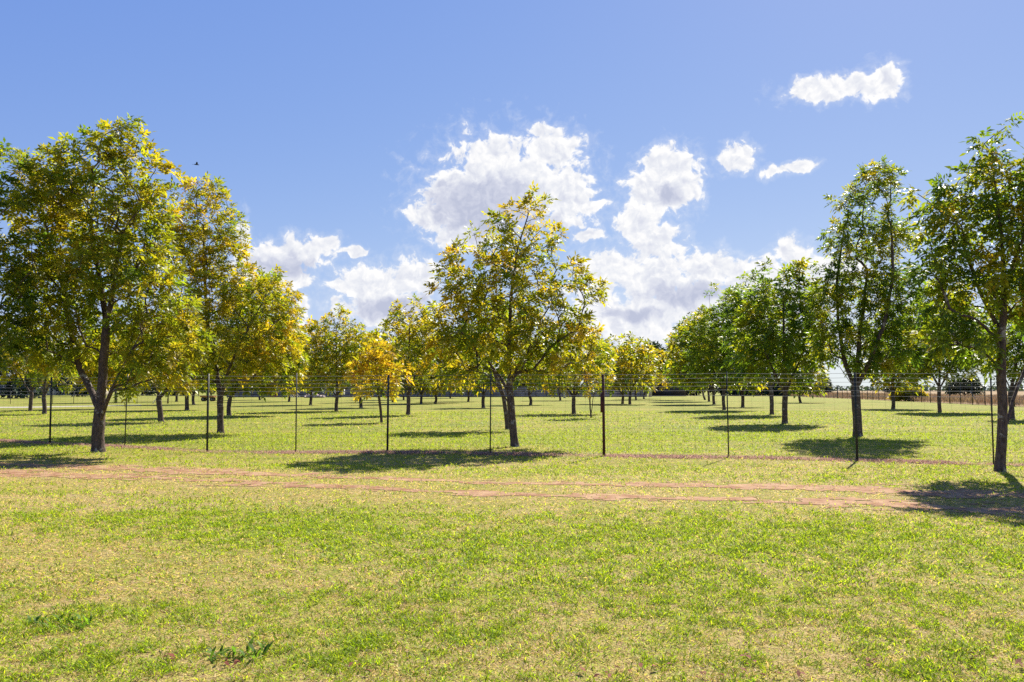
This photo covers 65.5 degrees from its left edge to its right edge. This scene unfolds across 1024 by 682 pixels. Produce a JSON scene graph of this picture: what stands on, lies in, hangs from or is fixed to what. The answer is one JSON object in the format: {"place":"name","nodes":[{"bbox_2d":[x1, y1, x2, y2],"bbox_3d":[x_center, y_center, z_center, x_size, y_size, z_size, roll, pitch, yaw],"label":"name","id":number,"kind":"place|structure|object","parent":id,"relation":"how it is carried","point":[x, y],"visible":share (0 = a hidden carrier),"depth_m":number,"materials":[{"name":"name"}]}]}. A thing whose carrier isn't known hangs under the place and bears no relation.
{"place":"outdoors","nodes":[
{"label":"outdoors","id":0,"kind":"place"},
{"bbox_2d":[0,380,109,394],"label":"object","id":1,"kind":"structure","parent":0,"point":[54,392],"depth_m":227.53,"materials":[{"name":"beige plant"}]},
{"bbox_2d":[200,395,216,400],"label":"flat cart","id":2,"kind":"object","parent":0,"point":[204,398],"visible":0.84,"depth_m":110.56,"materials":[{"name":"black wood"}]},
{"bbox_2d":[227,387,646,396],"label":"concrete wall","id":3,"kind":"structure","parent":0,"point":[520,392],"depth_m":177.48,"materials":[{"name":"grey concrete"}]},
{"bbox_2d":[0,391,1023,681],"bbox_3d":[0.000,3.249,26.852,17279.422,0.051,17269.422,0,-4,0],"label":"ground","id":4,"kind":"structure","parent":0,"point":[662,405],"depth_m":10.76,"materials":[{"name":"green plant"}]},
{"bbox_2d":[0,355,50,398],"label":"dark tree","id":5,"kind":"object","parent":4,"relation":"on","point":[12,388],"visible":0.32,"depth_m":148.28,"materials":[{"name":"green plant"}]},
{"bbox_2d":[0,137,54,375],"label":"pecan tree","id":6,"kind":"object","parent":4,"relation":"on","point":[6,320],"visible":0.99,"depth_m":19.87,"materials":[{"name":"green plant"}]},
{"bbox_2d":[0,315,59,410],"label":"pecan tree","id":7,"kind":"object","parent":4,"relation":"on","point":[17,368],"visible":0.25,"depth_m":59.62,"materials":[{"name":"green plant"}]},
{"bbox_2d":[24,332,80,413],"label":"pecan tree","id":8,"kind":"object","parent":4,"relation":"on","point":[44,391],"visible":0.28,"depth_m":52.90,"materials":[{"name":"green plant"}]},
{"bbox_2d":[15,611,101,631],"bbox_3d":[-3.054,1.887,5.412,0.553,0.088,0.342,0,-4,0],"label":"weed","id":9,"kind":"object","parent":4,"relation":"on","point":[88,621],"visible":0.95,"depth_m":5.43,"materials":[{"name":"green plant"}]},
{"bbox_2d":[0,405,124,407],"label":"footpath","id":10,"kind":"structure","parent":4,"relation":"on","point":[58,406],"depth_m":76.28,"materials":[{"name":"beige soil"}]},
{"bbox_2d":[46,363,96,396],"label":"dark tree","id":11,"kind":"object","parent":4,"relation":"on","point":[72,392],"visible":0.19,"depth_m":186.92,"materials":[{"name":"green plant"}]},
{"bbox_2d":[10,391,168,403],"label":"fence","id":12,"kind":"object","parent":4,"relation":"on","point":[116,392],"visible":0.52,"depth_m":90.82,"materials":[{"name":"paint"}]},
{"bbox_2d":[63,327,137,394],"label":"pecan tree","id":13,"kind":"object","parent":4,"relation":"on","point":[112,375],"visible":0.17,"depth_m":66.11,"materials":[{"name":"green plant"}]},
{"bbox_2d":[0,113,217,451],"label":"pecan tree","id":14,"kind":"object","parent":4,"relation":"on","point":[89,245],"visible":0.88,"depth_m":20.43,"materials":[{"name":"green plant"}]},
{"bbox_2d":[91,336,147,402],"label":"pecan tree","id":15,"kind":"object","parent":4,"relation":"on","point":[112,383],"visible":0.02,"depth_m":98.78,"materials":[{"name":"green plant"}]},
{"bbox_2d":[120,378,161,395],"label":"dark tree","id":16,"kind":"object","parent":4,"relation":"on","point":[149,393],"visible":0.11,"depth_m":221.77,"materials":[{"name":"green plant"}]},
{"bbox_2d":[112,318,200,421],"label":"pecan tree","id":17,"kind":"object","parent":4,"relation":"on","point":[159,404],"visible":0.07,"depth_m":39.86,"materials":[{"name":"green plant"}]},
{"bbox_2d":[147,378,179,401],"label":"pecan tree","id":18,"kind":"object","parent":4,"relation":"on","point":[176,398],"visible":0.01,"depth_m":108.26,"materials":[{"name":"brown plant"}]},
{"bbox_2d":[154,384,209,395],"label":"dark tree","id":19,"kind":"object","parent":4,"relation":"on","point":[203,391],"visible":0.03,"depth_m":212.70,"materials":[{"name":"green plant"}]},
{"bbox_2d":[161,311,224,409],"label":"pecan tree","id":20,"kind":"object","parent":4,"relation":"on","point":[211,388],"visible":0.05,"depth_m":63.11,"materials":[{"name":"green plant"}]},
{"bbox_2d":[185,340,227,403],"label":"pecan tree","id":21,"kind":"object","parent":4,"relation":"on","point":[193,397],"visible":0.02,"depth_m":87.43,"materials":[{"name":"brown plant"}]},
{"bbox_2d":[201,373,228,395],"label":"dark tree","id":22,"kind":"object","parent":4,"relation":"on","point":[211,393],"visible":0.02,"depth_m":212.48,"materials":[{"name":"green plant"}]},
{"bbox_2d":[149,170,307,432],"bbox_3d":[-10.687,-1.461,29.792,5.979,9.830,3.924,0,-4,0],"label":"pecan tree","id":23,"kind":"object","parent":4,"relation":"on","point":[273,358],"visible":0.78,"depth_m":29.51,"materials":[{"name":"green plant"}]},
{"bbox_2d":[202,637,273,662],"bbox_3d":[-1.669,1.846,4.772,0.455,0.082,0.287,0,-4,0],"label":"weed","id":24,"kind":"object","parent":4,"relation":"on","point":[249,646],"visible":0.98,"depth_m":4.79,"materials":[{"name":"green plant"}]},
{"bbox_2d":[210,264,310,415],"bbox_3d":[-15.732,-0.092,49.692,5.701,9.518,5.388,3,-5,-42],"label":"pecan tree","id":25,"kind":"object","parent":4,"relation":"on","point":[280,378],"visible":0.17,"depth_m":49.34,"materials":[{"name":"green plant"}]},
{"bbox_2d":[274,318,306,401],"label":"pecan tree","id":26,"kind":"object","parent":4,"relation":"on","point":[288,382],"visible":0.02,"depth_m":108.36,"materials":[{"name":"green plant"}]},
{"bbox_2d":[281,315,341,404],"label":"pecan tree","id":27,"kind":"object","parent":4,"relation":"on","point":[292,384],"visible":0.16,"depth_m":84.12,"materials":[{"name":"green plant"}]},
{"bbox_2d":[304,393,324,397],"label":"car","id":28,"kind":"object","parent":4,"relation":"on","point":[317,396],"visible":0.68,"depth_m":161.21,"materials":[{"name":"white metal"}]},
{"bbox_2d":[299,303,373,410],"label":"pecan tree","id":29,"kind":"object","parent":4,"relation":"on","point":[330,378],"visible":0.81,"depth_m":59.62,"materials":[{"name":"green plant"}]},
{"bbox_2d":[330,388,347,397],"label":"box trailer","id":30,"kind":"object","parent":4,"relation":"on","point":[340,395],"visible":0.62,"depth_m":165.61,"materials":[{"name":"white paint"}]},
{"bbox_2d":[334,325,395,407],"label":"pecan tree","id":31,"kind":"object","parent":4,"relation":"on","point":[377,333],"visible":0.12,"depth_m":70.94,"materials":[{"name":"green plant"}]},
{"bbox_2d":[343,337,414,422],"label":"pecan tree","id":32,"kind":"object","parent":4,"relation":"on","point":[363,366],"visible":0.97,"depth_m":39.15,"materials":[{"name":"yellow plant"}]},
{"bbox_2d":[370,319,406,401],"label":"pecan tree","id":33,"kind":"object","parent":4,"relation":"on","point":[383,332],"visible":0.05,"depth_m":103.53,"materials":[{"name":"green plant"}]},
{"bbox_2d":[388,326,419,399],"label":"pecan tree","id":34,"kind":"object","parent":4,"relation":"on","point":[397,387],"depth_m":126.34,"materials":[{"name":"green plant"}]},
{"bbox_2d":[376,293,443,414],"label":"pecan tree","id":35,"kind":"object","parent":4,"relation":"on","point":[417,341],"visible":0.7,"depth_m":50.59,"materials":[{"name":"green plant"}]},
{"bbox_2d":[397,317,454,403],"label":"pecan tree","id":36,"kind":"object","parent":4,"relation":"on","point":[442,360],"visible":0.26,"depth_m":90.79,"materials":[{"name":"green plant"}]},
{"bbox_2d":[412,346,469,402],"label":"pecan tree","id":37,"kind":"object","parent":4,"relation":"on","point":[448,389],"visible":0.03,"depth_m":94.44,"materials":[{"name":"green plant"}]},
{"bbox_2d":[445,352,494,401],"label":"pecan tree","id":38,"kind":"object","parent":4,"relation":"on","point":[468,392],"visible":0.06,"depth_m":108.22,"materials":[{"name":"green plant"}]},
{"bbox_2d":[456,342,506,407],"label":"pecan tree","id":39,"kind":"object","parent":4,"relation":"on","point":[478,382],"visible":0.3,"depth_m":70.96,"materials":[{"name":"green plant"}]},
{"bbox_2d":[454,294,544,428],"bbox_3d":[-0.612,0.799,32.654,4.188,5.676,2.954,0,-4,0],"label":"pecan tree","id":40,"kind":"object","parent":4,"relation":"on","point":[504,403],"visible":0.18,"depth_m":32.48,"materials":[{"name":"green plant"}]},
{"bbox_2d":[0,371,1023,463],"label":"wire fence","id":41,"kind":"object","parent":4,"relation":"on","point":[602,401],"visible":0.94,"depth_m":19.52,"materials":[{"name":"metal"}]},
{"bbox_2d":[417,180,617,446],"bbox_3d":[0.153,-0.806,22.597,5.712,7.614,3.250,0,-4,0],"label":"pecan tree","id":42,"kind":"object","parent":4,"relation":"on","point":[477,294],"visible":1,"depth_m":22.25,"materials":[{"name":"green plant"}]},
{"bbox_2d":[504,373,541,387],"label":"dark tree","id":43,"kind":"object","parent":4,"relation":"on","point":[522,386],"visible":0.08,"depth_m":195.52,"materials":[{"name":"green plant"}]},
{"bbox_2d":[512,337,557,404],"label":"pecan tree","id":44,"kind":"object","parent":4,"relation":"on","point":[530,384],"visible":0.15,"depth_m":83.57,"materials":[{"name":"green plant"}]},
{"bbox_2d":[537,337,581,400],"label":"pecan tree","id":45,"kind":"object","parent":4,"relation":"on","point":[569,388],"visible":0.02,"depth_m":119.61,"materials":[{"name":"green plant"}]},
{"bbox_2d":[536,319,616,413],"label":"pecan tree","id":46,"kind":"object","parent":4,"relation":"on","point":[573,387],"visible":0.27,"depth_m":52.80,"materials":[{"name":"green plant"}]},
{"bbox_2d":[570,341,617,417],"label":"pecan tree","id":47,"kind":"object","parent":4,"relation":"on","point":[589,378],"visible":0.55,"depth_m":45.50,"materials":[{"name":"yellow plant"}]},
{"bbox_2d":[591,333,641,403],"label":"pecan tree","id":48,"kind":"object","parent":4,"relation":"on","point":[627,355],"visible":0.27,"depth_m":90.95,"materials":[{"name":"green plant"}]},
{"bbox_2d":[608,331,659,403],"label":"pecan tree","id":49,"kind":"object","parent":4,"relation":"on","point":[639,359],"visible":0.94,"depth_m":87.25,"materials":[{"name":"yellow plant"}]},
{"bbox_2d":[619,336,659,399],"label":"pecan tree","id":50,"kind":"object","parent":4,"relation":"on","point":[636,390],"visible":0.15,"depth_m":126.22,"materials":[{"name":"green plant"}]},
{"bbox_2d":[623,342,667,398],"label":"pecan tree","id":51,"kind":"object","parent":4,"relation":"on","point":[659,377],"visible":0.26,"depth_m":141.81,"materials":[{"name":"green plant"}]},
{"bbox_2d":[641,340,668,377],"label":"evergreen tree","id":52,"kind":"object","parent":4,"relation":"on","point":[657,345],"visible":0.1,"depth_m":212.93,"materials":[{"name":"green plant"}]},
{"bbox_2d":[652,379,685,395],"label":"shed","id":53,"kind":"structure","parent":4,"relation":"on","point":[672,391],"depth_m":199.57,"materials":[{"name":"grey metal"}]},
{"bbox_2d":[661,387,670,395],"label":"door","id":54,"kind":"structure","parent":53,"relation":"in","point":[666,392],"depth_m":199.51,"materials":[{"name":"black"}]},
{"bbox_2d":[662,319,706,399],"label":"pecan tree","id":55,"kind":"object","parent":4,"relation":"on","point":[666,339],"visible":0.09,"depth_m":126.77,"materials":[{"name":"green plant"}]},
{"bbox_2d":[662,312,714,401],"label":"pecan tree","id":56,"kind":"object","parent":4,"relation":"on","point":[671,383],"visible":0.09,"depth_m":108.60,"materials":[{"name":"green plant"}]},
{"bbox_2d":[666,307,727,403],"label":"pecan tree","id":57,"kind":"object","parent":4,"relation":"on","point":[677,367],"visible":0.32,"depth_m":87.48,"materials":[{"name":"green plant"}]},
{"bbox_2d":[686,382,710,395],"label":"evergreen tree","id":58,"kind":"object","parent":4,"relation":"on","point":[693,393],"visible":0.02,"depth_m":218.92,"materials":[{"name":"green plant"}]},
{"bbox_2d":[681,282,763,409],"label":"pecan tree","id":59,"kind":"object","parent":4,"relation":"on","point":[713,362],"visible":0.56,"depth_m":63.08,"materials":[{"name":"green plant"}]},
{"bbox_2d":[708,378,740,395],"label":"evergreen tree","id":60,"kind":"object","parent":4,"relation":"on","point":[718,390],"visible":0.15,"depth_m":214.26,"materials":[{"name":"green plant"}]},
{"bbox_2d":[719,368,767,406],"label":"pecan tree","id":61,"kind":"object","parent":4,"relation":"on","point":[749,383],"visible":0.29,"depth_m":73.15,"materials":[{"name":"green plant"}]},
{"bbox_2d":[728,379,768,395],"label":"evergreen tree","id":62,"kind":"object","parent":4,"relation":"on","point":[759,393],"visible":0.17,"depth_m":206.78,"materials":[{"name":"green plant"}]},
{"bbox_2d":[718,267,794,414],"bbox_3d":[16.040,-0.044,51.933,4.594,9.707,4.486,-3,-5,44],"label":"pecan tree","id":63,"kind":"object","parent":4,"relation":"on","point":[738,293],"visible":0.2,"depth_m":51.98,"materials":[{"name":"green plant"}]},
{"bbox_2d":[728,256,836,423],"bbox_3d":[12.874,-0.075,38.161,4.841,8.072,4.462,2,-4,-34],"label":"pecan tree","id":64,"kind":"object","parent":4,"relation":"on","point":[774,343],"visible":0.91,"depth_m":37.79,"materials":[{"name":"green plant"}]},
{"bbox_2d":[763,378,806,395],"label":"evergreen tree","id":65,"kind":"object","parent":4,"relation":"on","point":[777,391],"visible":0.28,"depth_m":202.85,"materials":[{"name":"green plant"}]},
{"bbox_2d":[779,357,831,402],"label":"pecan tree","id":66,"kind":"object","parent":4,"relation":"on","point":[806,389],"visible":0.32,"depth_m":98.39,"materials":[{"name":"green plant"}]},
{"bbox_2d":[814,376,834,392],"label":"tree","id":67,"kind":"object","parent":4,"relation":"on","point":[830,385],"visible":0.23,"depth_m":297.98,"materials":[{"name":"green plant"}]},
{"bbox_2d":[800,154,928,436],"bbox_3d":[12.242,-1.606,27.730,4.592,9.857,2.810,0,-4,0],"label":"pecan tree","id":68,"kind":"object","parent":4,"relation":"on","point":[874,343],"visible":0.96,"depth_m":27.45,"materials":[{"name":"green plant"}]},
{"bbox_2d":[862,320,932,408],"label":"pecan tree","id":69,"kind":"object","parent":4,"relation":"on","point":[899,377],"visible":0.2,"depth_m":66.80,"materials":[{"name":"green plant"}]},
{"bbox_2d":[886,386,928,400],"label":"green shrub","id":70,"kind":"object","parent":4,"relation":"on","point":[910,390],"visible":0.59,"depth_m":110.94,"materials":[{"name":"green plant"}]},
{"bbox_2d":[898,278,991,411],"bbox_3d":[30.794,0.223,57.190,6.143,9.805,6.112,3,-5,-42],"label":"pecan tree","id":71,"kind":"object","parent":4,"relation":"on","point":[936,368],"visible":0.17,"depth_m":56.57,"materials":[{"name":"green plant"}]},
{"bbox_2d":[894,111,1023,471],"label":"pecan tree","id":72,"kind":"object","parent":4,"relation":"on","point":[996,286],"visible":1,"depth_m":15.75,"materials":[{"name":"green plant"}]},
{"bbox_2d":[980,266,1023,419],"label":"pecan tree","id":73,"kind":"object","parent":4,"relation":"on","point":[1013,362],"visible":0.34,"depth_m":42.92,"materials":[{"name":"green plant"}]},
{"bbox_2d":[0,463,1023,517],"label":"dirt track","id":74,"kind":"structure","parent":0,"point":[867,489],"depth_m":13.01,"materials":[{"name":"brown soil"}]},
{"bbox_2d":[0,438,1023,466],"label":"dead grass","id":75,"kind":"structure","parent":0,"point":[504,453],"depth_m":19.41,"materials":[{"name":"brown plant"}]},
{"bbox_2d":[0,0,1023,389],"label":"sky","id":76,"kind":"structure","parent":0,"point":[681,146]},
{"bbox_2d":[163,557,1023,677],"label":"dead leaves","id":77,"kind":"object","parent":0,"point":[798,672],"visible":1,"depth_m":4.55,"materials":[{"name":"brown plant"}]},
{"bbox_2d":[747,392,1023,405],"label":"dry grass","id":78,"kind":"structure","parent":0,"point":[967,398],"depth_m":108.74,"materials":[{"name":"beige plant"}]},
{"bbox_2d":[803,390,1023,406],"bbox_3d":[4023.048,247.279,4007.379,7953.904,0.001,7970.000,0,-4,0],"label":"dry field","id":79,"kind":"structure","parent":0,"point":[995,392],"depth_m":344.79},
{"bbox_2d":[647,382,1023,390],"bbox_3d":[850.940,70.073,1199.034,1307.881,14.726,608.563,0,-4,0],"label":"woods","id":80,"kind":"object","parent":79,"relation":"on","point":[841,388],"visible":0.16,"depth_m":1036.74,"materials":[{"name":"green plant"}]},
{"bbox_2d":[806,384,1023,406],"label":"boundary fence","id":81,"kind":"object","parent":79,"relation":"on","point":[884,390],"visible":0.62,"depth_m":103.42,"materials":[{"name":"paint"}]},
{"bbox_2d":[944,374,983,395],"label":"thorn tree","id":82,"kind":"object","parent":79,"relation":"on","point":[966,383],"visible":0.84,"depth_m":148.62,"materials":[{"name":"green plant"}]}
]}

